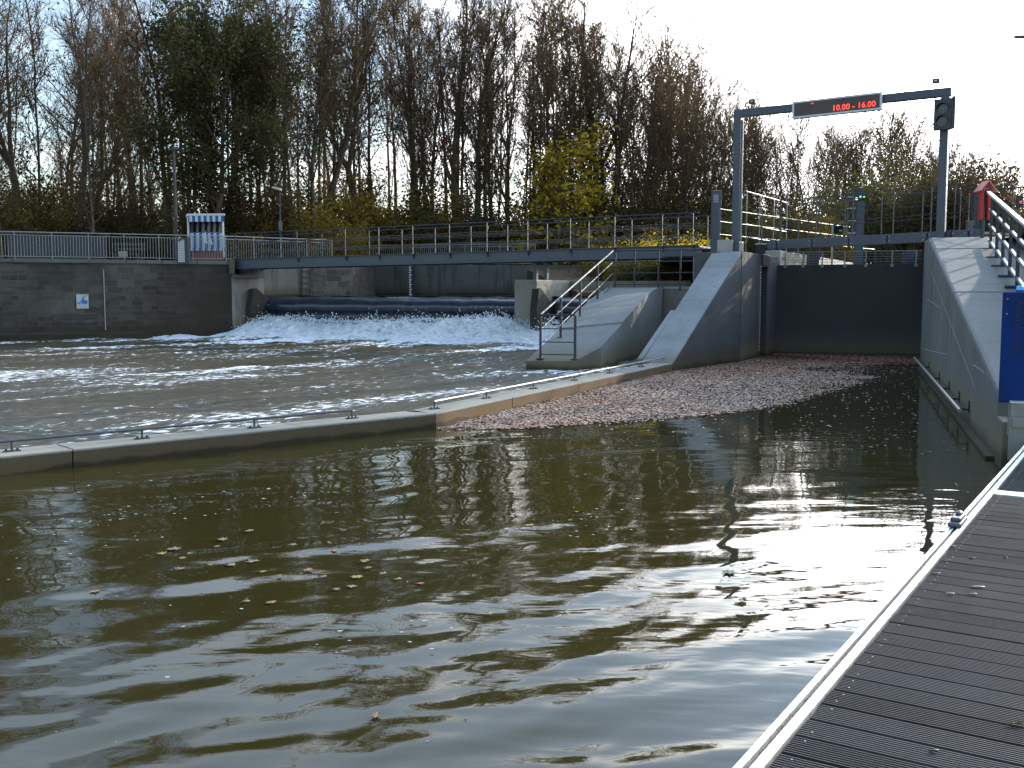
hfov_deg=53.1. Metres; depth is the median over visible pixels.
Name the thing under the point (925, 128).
broom tree
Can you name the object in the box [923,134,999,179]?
broom tree
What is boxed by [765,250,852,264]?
chamber wall
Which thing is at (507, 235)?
bridge railing
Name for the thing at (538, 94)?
forked tree
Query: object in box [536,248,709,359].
stair railing
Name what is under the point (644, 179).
slim tree
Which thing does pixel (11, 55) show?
forked tree
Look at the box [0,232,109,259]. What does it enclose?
storage shed
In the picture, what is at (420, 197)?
bush
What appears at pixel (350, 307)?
weir
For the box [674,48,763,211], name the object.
broom tree
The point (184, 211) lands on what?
bush
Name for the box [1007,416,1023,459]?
dock bracket
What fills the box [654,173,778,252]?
bush
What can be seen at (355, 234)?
bush
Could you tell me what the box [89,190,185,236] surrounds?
bush
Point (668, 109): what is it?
slim tree
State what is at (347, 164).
forked tree
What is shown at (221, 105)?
slim tree
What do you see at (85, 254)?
shed door
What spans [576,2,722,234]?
broom tree
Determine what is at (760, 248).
junction box
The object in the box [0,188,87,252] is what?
bush
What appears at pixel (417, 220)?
bush
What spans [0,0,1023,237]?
sky
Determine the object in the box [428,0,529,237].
tall tree
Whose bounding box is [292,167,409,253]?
bush
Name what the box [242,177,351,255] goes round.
bush
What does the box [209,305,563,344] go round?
foam
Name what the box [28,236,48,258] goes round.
shed door
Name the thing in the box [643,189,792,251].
bush
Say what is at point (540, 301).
weir cheek
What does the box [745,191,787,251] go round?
platform railing
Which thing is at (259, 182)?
tall tree
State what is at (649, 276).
bush
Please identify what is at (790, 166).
slim tree
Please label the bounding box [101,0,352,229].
leafy oak
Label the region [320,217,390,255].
bush
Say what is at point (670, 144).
broom tree
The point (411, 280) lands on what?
water gauge
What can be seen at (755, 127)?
slim tree
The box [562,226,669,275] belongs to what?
bush
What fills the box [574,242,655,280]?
bush
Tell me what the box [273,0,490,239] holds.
leafy tree
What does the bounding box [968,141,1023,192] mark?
broom tree
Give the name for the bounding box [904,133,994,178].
broom tree
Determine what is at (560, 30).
slim tree
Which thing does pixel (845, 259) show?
gate railing
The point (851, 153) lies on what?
broom tree
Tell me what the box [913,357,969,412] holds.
fender rail
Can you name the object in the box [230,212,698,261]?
bridge railing
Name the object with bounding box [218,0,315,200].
tall tree
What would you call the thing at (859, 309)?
lock gate
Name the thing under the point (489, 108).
tall tree
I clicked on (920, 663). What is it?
floating dock
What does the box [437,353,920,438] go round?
fallen leaves
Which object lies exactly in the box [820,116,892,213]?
broom tree
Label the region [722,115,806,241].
broom tree
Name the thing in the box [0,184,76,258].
bush
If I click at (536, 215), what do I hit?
bush
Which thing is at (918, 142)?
slim tree
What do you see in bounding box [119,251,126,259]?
notice plate
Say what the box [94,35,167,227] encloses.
slim tree
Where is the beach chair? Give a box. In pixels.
[186,214,224,260]
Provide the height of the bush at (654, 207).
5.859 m
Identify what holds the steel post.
on the wing wall at (964, 288)
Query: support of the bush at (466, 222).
on the ground at (1022, 237)
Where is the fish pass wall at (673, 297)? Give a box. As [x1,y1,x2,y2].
[663,287,689,319]
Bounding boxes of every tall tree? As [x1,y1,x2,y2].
[0,2,22,258]
[33,29,107,209]
[38,22,112,217]
[72,0,157,219]
[78,1,151,210]
[99,0,204,259]
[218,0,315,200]
[227,7,296,230]
[275,0,371,255]
[292,0,358,193]
[365,0,445,209]
[373,0,453,186]
[395,4,474,213]
[401,0,502,243]
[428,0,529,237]
[450,0,534,230]
[458,5,515,214]
[474,0,547,216]
[553,10,636,228]
[565,19,610,202]
[646,80,697,214]
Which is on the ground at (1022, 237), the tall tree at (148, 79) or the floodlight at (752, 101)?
the tall tree at (148, 79)
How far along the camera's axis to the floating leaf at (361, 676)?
4.92 m
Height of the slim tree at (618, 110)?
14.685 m
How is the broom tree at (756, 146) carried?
on the ground at (1022, 237)
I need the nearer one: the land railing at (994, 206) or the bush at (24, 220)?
the land railing at (994, 206)
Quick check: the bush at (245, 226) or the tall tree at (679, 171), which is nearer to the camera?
the bush at (245, 226)
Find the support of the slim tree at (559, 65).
on the ground at (1022, 237)
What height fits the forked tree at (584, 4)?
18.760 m
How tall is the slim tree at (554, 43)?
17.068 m
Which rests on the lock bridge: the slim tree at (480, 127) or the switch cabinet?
the switch cabinet
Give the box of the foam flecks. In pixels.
[17,394,990,741]
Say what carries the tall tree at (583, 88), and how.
on the ground at (1022, 237)
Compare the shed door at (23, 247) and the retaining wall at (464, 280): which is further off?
the retaining wall at (464, 280)
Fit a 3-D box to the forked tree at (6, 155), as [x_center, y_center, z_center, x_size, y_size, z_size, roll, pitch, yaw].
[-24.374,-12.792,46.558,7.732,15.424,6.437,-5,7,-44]
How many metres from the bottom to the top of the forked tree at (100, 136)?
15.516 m
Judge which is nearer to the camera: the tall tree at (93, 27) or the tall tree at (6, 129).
the tall tree at (6, 129)
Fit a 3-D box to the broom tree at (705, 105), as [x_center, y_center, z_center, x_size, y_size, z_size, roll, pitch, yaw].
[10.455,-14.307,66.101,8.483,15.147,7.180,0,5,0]
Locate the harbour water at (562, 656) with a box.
[0,354,1002,767]
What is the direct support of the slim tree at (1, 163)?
on the ground at (1022, 237)
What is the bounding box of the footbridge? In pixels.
[231,245,709,279]
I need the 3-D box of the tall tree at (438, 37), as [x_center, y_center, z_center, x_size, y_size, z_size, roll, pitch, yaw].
[-4.393,-13.934,57.894,4.230,15.637,5.071,4,7,39]
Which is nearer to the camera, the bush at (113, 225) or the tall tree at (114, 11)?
the bush at (113, 225)
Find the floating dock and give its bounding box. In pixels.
[732,446,1023,767]
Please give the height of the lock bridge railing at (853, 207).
1.173 m
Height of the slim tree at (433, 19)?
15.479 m
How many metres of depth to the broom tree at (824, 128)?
73.60 m
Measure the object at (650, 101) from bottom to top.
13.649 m
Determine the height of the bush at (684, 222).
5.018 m
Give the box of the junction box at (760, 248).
[755,243,766,253]
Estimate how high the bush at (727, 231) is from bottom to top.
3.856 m
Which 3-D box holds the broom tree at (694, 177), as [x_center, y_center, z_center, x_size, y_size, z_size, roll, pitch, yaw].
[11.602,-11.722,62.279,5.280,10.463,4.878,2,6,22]
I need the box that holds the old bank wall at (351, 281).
[239,267,375,297]
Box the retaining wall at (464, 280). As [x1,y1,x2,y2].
[372,265,589,294]
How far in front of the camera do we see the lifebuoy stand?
23.00 m
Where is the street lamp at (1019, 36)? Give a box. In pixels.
[1013,35,1023,38]
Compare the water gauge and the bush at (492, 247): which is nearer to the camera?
the water gauge
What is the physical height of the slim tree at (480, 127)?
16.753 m
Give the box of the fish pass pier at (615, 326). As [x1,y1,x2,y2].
[526,288,663,370]
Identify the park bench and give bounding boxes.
[110,243,145,259]
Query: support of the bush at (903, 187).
on the ground at (1022, 237)
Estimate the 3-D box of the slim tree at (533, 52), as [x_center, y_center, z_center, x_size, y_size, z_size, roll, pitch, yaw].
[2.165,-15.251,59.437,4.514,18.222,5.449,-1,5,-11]
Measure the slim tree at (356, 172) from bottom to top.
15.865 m
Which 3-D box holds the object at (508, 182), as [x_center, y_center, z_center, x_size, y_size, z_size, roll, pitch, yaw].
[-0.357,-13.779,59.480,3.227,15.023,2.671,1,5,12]
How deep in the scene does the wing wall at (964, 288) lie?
16.79 m
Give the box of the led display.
[792,92,883,119]
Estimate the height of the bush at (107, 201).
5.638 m
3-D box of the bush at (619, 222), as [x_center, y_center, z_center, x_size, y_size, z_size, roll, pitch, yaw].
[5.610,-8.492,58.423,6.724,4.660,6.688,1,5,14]
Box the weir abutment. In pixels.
[228,260,263,329]
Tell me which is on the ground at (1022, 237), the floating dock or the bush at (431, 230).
the bush at (431, 230)
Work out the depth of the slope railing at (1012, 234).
18.58 m
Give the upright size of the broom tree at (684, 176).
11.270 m
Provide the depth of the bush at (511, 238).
56.23 m
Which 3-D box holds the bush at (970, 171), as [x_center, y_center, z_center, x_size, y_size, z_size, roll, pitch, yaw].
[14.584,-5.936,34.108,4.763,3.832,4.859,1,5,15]
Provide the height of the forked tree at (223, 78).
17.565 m
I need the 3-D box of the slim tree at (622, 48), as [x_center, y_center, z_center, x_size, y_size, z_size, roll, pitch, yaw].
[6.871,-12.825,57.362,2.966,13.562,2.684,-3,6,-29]
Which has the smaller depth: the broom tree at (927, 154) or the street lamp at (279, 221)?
the street lamp at (279, 221)
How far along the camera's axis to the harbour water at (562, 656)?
6.54 m
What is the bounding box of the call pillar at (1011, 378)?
[998,285,1023,434]
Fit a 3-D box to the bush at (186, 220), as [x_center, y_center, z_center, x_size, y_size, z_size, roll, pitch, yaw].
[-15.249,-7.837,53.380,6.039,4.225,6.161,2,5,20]
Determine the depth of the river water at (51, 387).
21.89 m
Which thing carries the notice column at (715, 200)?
on the ground at (1022, 237)
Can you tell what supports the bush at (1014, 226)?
on the ground at (1022, 237)
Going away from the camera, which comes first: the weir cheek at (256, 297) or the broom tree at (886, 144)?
the weir cheek at (256, 297)
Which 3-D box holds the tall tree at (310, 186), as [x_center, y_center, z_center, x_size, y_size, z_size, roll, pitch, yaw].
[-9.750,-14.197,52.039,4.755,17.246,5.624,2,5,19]
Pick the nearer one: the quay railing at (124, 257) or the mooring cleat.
the mooring cleat
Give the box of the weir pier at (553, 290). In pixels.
[515,280,693,323]
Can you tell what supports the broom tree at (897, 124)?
on the ground at (1022, 237)
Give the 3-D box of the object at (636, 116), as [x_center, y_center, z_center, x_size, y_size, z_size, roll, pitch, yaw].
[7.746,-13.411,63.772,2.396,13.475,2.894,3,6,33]
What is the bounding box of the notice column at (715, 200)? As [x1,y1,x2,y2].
[710,190,721,251]
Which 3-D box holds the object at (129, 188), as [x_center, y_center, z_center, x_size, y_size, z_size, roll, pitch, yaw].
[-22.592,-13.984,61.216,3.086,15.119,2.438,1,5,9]
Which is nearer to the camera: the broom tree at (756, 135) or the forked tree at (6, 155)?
the forked tree at (6, 155)
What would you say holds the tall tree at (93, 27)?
on the ground at (1022, 237)
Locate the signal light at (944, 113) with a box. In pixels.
[933,96,956,130]
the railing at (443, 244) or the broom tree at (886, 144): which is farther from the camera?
the broom tree at (886, 144)
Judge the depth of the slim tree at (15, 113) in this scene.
54.48 m
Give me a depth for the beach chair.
43.20 m
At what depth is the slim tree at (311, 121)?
52.51 m
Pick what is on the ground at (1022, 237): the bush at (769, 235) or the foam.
the bush at (769, 235)
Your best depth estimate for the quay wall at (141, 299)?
41.10 m
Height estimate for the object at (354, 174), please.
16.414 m
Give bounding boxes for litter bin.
[177,236,190,263]
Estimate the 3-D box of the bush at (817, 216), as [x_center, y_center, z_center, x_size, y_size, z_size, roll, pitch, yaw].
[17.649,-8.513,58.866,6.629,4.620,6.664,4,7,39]
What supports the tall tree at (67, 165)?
on the ground at (1022, 237)
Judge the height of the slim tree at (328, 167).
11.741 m
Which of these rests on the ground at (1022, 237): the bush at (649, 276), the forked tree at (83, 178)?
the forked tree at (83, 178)
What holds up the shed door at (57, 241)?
in the storage shed
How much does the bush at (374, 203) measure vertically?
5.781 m
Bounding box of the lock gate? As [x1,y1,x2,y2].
[775,263,923,355]
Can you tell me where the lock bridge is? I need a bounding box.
[767,229,1008,264]
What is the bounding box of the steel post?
[971,192,979,228]
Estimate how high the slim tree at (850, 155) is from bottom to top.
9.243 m
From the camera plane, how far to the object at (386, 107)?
73.18 m
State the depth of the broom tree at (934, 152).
57.17 m
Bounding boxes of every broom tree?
[571,22,709,201]
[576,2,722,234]
[614,48,737,211]
[622,57,719,216]
[627,37,750,197]
[640,85,739,238]
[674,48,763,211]
[676,102,746,212]
[676,113,770,226]
[677,92,747,206]
[689,80,791,221]
[693,109,778,243]
[704,70,798,206]
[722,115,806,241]
[723,100,793,221]
[727,115,804,236]
[745,94,845,219]
[749,118,812,219]
[765,132,825,213]
[785,127,857,219]
[790,113,877,218]
[801,124,874,213]
[809,109,889,213]
[813,120,893,217]
[815,138,882,192]
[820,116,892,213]
[844,79,932,183]
[849,105,927,196]
[856,102,932,198]
[875,86,961,195]
[899,129,975,182]
[901,134,971,191]
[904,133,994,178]
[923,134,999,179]
[949,133,1023,199]
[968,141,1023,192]
[983,143,1023,195]
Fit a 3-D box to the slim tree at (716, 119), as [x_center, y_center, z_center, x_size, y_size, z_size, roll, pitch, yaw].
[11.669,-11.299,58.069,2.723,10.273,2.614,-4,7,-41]
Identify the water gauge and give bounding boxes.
[409,266,414,294]
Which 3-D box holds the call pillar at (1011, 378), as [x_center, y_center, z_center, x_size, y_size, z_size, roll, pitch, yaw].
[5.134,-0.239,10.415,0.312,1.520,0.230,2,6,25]
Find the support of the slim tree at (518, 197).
on the ground at (1022, 237)
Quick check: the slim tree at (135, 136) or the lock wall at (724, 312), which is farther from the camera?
the slim tree at (135, 136)
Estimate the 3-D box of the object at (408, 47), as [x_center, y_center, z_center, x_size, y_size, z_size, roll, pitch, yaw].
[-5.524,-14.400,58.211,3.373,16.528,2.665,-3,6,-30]
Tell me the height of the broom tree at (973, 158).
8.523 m
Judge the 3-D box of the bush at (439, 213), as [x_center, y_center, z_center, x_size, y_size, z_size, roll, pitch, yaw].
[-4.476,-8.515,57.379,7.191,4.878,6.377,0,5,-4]
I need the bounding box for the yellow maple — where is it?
[505,120,629,265]
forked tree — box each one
[0,0,43,229]
[0,0,125,231]
[0,1,61,167]
[56,1,194,216]
[131,0,219,191]
[154,0,287,205]
[275,0,411,254]
[498,0,628,237]
[547,0,691,214]
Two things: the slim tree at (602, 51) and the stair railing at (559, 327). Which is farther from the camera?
the slim tree at (602, 51)
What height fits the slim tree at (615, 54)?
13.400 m
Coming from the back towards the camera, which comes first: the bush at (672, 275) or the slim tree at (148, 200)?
the slim tree at (148, 200)
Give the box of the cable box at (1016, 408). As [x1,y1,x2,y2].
[1010,400,1023,417]
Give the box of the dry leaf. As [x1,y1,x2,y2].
[1007,721,1023,724]
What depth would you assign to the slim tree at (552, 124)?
59.17 m
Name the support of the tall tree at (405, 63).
on the ground at (1022, 237)
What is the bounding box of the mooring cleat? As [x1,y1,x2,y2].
[947,510,967,527]
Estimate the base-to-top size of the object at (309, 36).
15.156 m
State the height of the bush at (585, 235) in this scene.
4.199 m
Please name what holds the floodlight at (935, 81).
attached to the gantry
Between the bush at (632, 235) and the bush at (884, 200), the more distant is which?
the bush at (632, 235)
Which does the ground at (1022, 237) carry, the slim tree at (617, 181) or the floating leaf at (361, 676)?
the slim tree at (617, 181)
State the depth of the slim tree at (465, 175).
64.80 m
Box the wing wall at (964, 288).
[916,237,1023,467]
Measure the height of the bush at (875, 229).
3.906 m
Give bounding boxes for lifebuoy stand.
[973,180,996,237]
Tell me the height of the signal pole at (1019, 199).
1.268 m
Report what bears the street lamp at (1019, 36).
on the ground at (1022, 237)
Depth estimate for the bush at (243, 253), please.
49.69 m
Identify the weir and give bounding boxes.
[266,295,592,324]
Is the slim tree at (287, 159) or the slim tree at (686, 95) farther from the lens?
the slim tree at (686, 95)
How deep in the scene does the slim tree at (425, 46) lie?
60.39 m
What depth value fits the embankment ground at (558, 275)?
47.41 m
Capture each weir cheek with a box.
[246,288,269,322]
[530,288,556,330]
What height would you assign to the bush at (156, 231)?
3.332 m
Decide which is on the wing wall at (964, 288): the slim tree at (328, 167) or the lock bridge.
the lock bridge
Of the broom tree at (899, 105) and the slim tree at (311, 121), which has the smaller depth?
the slim tree at (311, 121)
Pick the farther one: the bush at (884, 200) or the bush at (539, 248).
the bush at (539, 248)
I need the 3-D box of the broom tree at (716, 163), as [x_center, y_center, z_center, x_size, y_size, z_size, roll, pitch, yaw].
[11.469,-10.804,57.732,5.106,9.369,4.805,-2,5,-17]
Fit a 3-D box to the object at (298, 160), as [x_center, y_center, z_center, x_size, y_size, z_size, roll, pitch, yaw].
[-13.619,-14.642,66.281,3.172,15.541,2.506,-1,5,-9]
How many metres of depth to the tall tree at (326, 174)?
70.56 m
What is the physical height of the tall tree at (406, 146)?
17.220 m
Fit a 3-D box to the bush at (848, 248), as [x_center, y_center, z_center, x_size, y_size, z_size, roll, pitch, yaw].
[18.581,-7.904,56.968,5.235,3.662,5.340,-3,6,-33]
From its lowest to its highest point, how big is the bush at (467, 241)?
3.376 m
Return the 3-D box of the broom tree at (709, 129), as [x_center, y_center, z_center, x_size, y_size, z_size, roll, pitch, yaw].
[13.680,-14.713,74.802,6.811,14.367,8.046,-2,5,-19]
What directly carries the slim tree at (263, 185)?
on the ground at (1022, 237)
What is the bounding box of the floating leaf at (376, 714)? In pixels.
[368,712,380,716]
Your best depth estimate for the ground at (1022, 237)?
37.79 m
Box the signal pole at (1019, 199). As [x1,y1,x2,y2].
[1016,195,1022,233]
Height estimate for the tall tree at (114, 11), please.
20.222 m
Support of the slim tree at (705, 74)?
on the ground at (1022, 237)
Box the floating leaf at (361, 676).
[356,674,368,677]
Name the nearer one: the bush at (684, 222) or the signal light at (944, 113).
the signal light at (944, 113)
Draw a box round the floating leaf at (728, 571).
[722,569,738,573]
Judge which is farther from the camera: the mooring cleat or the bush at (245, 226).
the bush at (245, 226)
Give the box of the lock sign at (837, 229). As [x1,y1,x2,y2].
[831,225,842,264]
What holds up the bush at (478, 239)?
on the ground at (1022, 237)
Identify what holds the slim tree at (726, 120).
on the ground at (1022, 237)
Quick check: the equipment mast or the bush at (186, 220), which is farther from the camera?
the bush at (186, 220)
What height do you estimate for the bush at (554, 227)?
5.593 m
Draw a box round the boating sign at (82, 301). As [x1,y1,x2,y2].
[76,294,88,308]
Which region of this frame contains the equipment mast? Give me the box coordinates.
[845,188,865,263]
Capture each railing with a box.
[0,231,331,260]
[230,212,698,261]
[256,215,710,257]
[359,243,535,265]
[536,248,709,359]
[718,208,875,262]
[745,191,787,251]
[771,181,984,239]
[783,250,921,267]
[799,184,1013,237]
[968,186,1023,224]
[980,191,1023,287]
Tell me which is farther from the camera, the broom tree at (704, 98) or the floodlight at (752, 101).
the broom tree at (704, 98)
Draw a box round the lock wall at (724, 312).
[637,240,777,371]
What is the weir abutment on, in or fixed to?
in the river water at (51, 387)
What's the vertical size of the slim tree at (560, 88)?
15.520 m
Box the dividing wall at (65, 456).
[0,363,671,475]
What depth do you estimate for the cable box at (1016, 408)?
10.17 m
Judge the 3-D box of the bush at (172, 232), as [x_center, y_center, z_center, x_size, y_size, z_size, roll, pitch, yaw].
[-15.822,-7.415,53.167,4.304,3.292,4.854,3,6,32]
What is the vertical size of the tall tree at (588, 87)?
14.994 m
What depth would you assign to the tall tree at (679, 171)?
61.38 m
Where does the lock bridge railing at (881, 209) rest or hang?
on the lock bridge
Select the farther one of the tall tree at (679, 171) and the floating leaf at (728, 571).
the tall tree at (679, 171)
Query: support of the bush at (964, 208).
on the ground at (1022, 237)
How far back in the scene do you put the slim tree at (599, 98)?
57.98 m
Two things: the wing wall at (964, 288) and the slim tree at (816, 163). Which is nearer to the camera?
the wing wall at (964, 288)
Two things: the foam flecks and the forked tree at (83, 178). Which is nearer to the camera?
the foam flecks
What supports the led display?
attached to the gantry
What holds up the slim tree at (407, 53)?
on the ground at (1022, 237)
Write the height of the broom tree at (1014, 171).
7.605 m
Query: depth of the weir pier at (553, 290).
39.75 m
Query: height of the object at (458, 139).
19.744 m
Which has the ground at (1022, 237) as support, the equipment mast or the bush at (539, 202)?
the bush at (539, 202)
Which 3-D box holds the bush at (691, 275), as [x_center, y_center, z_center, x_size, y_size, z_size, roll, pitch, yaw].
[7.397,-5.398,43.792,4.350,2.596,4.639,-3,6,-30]
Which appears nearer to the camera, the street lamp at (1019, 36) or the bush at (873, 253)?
the street lamp at (1019, 36)
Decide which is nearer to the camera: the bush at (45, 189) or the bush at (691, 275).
the bush at (691, 275)
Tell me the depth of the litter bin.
41.82 m
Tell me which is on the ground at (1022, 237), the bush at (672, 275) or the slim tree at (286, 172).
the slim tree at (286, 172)
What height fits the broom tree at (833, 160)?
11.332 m
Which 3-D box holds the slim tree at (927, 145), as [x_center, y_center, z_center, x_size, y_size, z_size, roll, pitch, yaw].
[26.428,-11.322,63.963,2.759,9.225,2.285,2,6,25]
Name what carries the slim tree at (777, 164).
on the ground at (1022, 237)
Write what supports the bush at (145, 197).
on the ground at (1022, 237)
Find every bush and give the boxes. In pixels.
[0,162,158,251]
[0,171,106,257]
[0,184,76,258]
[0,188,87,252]
[21,172,86,213]
[53,214,135,259]
[59,148,197,232]
[67,202,163,259]
[83,219,152,259]
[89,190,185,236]
[123,204,226,259]
[124,208,183,259]
[153,192,267,273]
[154,192,207,227]
[155,215,230,259]
[170,172,329,273]
[179,209,281,271]
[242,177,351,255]
[246,175,369,257]
[270,200,374,256]
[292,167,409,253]
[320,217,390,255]
[323,171,467,254]
[332,182,465,253]
[333,187,433,254]
[333,189,393,220]
[352,181,488,265]
[364,168,528,265]
[378,185,477,265]
[440,214,489,248]
[443,219,518,264]
[448,199,562,264]
[460,222,513,264]
[492,202,556,264]
[497,176,631,264]
[506,168,646,237]
[511,225,566,264]
[550,209,639,264]
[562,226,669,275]
[563,198,653,245]
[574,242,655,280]
[582,231,681,280]
[602,211,653,246]
[602,260,667,280]
[606,235,683,278]
[609,171,753,249]
[621,230,705,280]
[622,222,727,280]
[623,194,729,241]
[632,229,728,280]
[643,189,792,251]
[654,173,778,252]
[654,195,779,252]
[687,185,827,252]
[747,185,870,259]
[747,204,846,256]
[781,193,851,235]
[795,208,868,263]
[811,139,984,263]
[813,141,995,262]
[822,218,879,262]
[823,200,901,263]
[851,159,1005,252]
[875,145,1022,252]
[884,140,1023,251]
[951,171,1023,236]
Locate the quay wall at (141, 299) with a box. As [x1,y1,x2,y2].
[0,258,232,340]
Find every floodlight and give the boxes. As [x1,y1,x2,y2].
[749,99,755,107]
[932,78,939,88]
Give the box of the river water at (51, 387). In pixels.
[0,334,636,449]
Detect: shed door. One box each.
[7,236,27,258]
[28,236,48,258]
[49,236,69,258]
[71,236,90,259]
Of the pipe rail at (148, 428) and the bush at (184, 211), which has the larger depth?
the bush at (184, 211)
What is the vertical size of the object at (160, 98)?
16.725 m
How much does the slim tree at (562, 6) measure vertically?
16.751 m
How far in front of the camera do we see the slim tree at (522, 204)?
57.71 m
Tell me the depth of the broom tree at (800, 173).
74.97 m
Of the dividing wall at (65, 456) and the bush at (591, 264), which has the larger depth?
the bush at (591, 264)
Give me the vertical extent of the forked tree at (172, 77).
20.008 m
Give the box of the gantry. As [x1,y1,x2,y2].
[732,87,952,251]
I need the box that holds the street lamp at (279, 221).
[272,186,281,256]
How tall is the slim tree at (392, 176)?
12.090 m
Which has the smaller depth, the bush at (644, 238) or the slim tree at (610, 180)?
the bush at (644, 238)
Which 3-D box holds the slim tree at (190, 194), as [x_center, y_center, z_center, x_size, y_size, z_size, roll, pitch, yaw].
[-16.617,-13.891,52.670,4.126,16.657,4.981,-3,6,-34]
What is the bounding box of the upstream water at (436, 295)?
[356,295,514,295]
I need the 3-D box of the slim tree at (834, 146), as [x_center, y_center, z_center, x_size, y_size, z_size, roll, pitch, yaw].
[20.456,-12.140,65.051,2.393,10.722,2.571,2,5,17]
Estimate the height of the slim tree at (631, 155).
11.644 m
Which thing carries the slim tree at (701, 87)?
on the ground at (1022, 237)
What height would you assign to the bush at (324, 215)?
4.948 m
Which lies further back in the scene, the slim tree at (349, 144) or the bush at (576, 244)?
the slim tree at (349, 144)
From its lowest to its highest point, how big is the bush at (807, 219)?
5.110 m
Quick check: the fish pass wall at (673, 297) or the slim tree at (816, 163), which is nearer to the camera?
the fish pass wall at (673, 297)
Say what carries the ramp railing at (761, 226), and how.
on the ground at (1022, 237)
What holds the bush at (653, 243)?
on the embankment ground at (558, 275)
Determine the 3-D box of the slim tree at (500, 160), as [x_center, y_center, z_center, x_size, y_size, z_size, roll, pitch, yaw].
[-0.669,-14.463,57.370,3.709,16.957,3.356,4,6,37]
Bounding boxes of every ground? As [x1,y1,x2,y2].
[236,234,1023,273]
[526,270,689,296]
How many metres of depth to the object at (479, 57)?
62.14 m
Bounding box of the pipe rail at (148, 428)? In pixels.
[0,357,664,451]
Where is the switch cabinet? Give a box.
[965,221,974,229]
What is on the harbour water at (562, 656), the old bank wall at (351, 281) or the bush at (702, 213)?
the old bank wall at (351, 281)
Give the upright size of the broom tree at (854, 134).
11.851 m
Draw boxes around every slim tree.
[0,0,12,206]
[0,0,44,218]
[0,0,77,218]
[0,44,20,226]
[39,81,78,206]
[49,0,133,232]
[67,45,117,224]
[73,56,126,210]
[87,0,142,219]
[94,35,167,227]
[95,35,155,230]
[96,16,170,259]
[148,0,227,233]
[155,0,223,234]
[188,5,238,223]
[199,0,253,213]
[234,101,267,211]
[239,0,284,219]
[247,0,315,256]
[248,0,318,207]
[286,3,348,231]
[311,98,348,221]
[325,8,383,207]
[325,15,387,215]
[332,0,396,235]
[377,89,407,215]
[383,0,447,210]
[390,0,446,223]
[407,0,472,217]
[442,9,493,217]
[445,0,509,233]
[471,0,534,230]
[501,60,549,264]
[502,12,561,221]
[513,0,574,220]
[514,0,584,224]
[515,0,577,225]
[530,43,578,183]
[539,0,601,232]
[539,17,574,217]
[540,0,588,219]
[541,0,613,226]
[558,16,617,225]
[576,32,646,231]
[579,57,636,236]
[580,30,622,228]
[581,8,624,234]
[603,46,638,210]
[604,39,659,224]
[608,74,649,234]
[610,36,660,228]
[611,48,655,212]
[630,84,665,204]
[634,53,684,193]
[663,36,707,201]
[666,59,713,202]
[667,34,713,241]
[695,99,740,231]
[704,90,744,222]
[707,92,749,185]
[742,116,767,228]
[765,115,791,230]
[777,119,814,236]
[805,128,830,219]
[820,115,847,220]
[836,137,862,203]
[889,122,925,185]
[915,132,937,180]
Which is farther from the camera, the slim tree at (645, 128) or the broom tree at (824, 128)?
the broom tree at (824, 128)

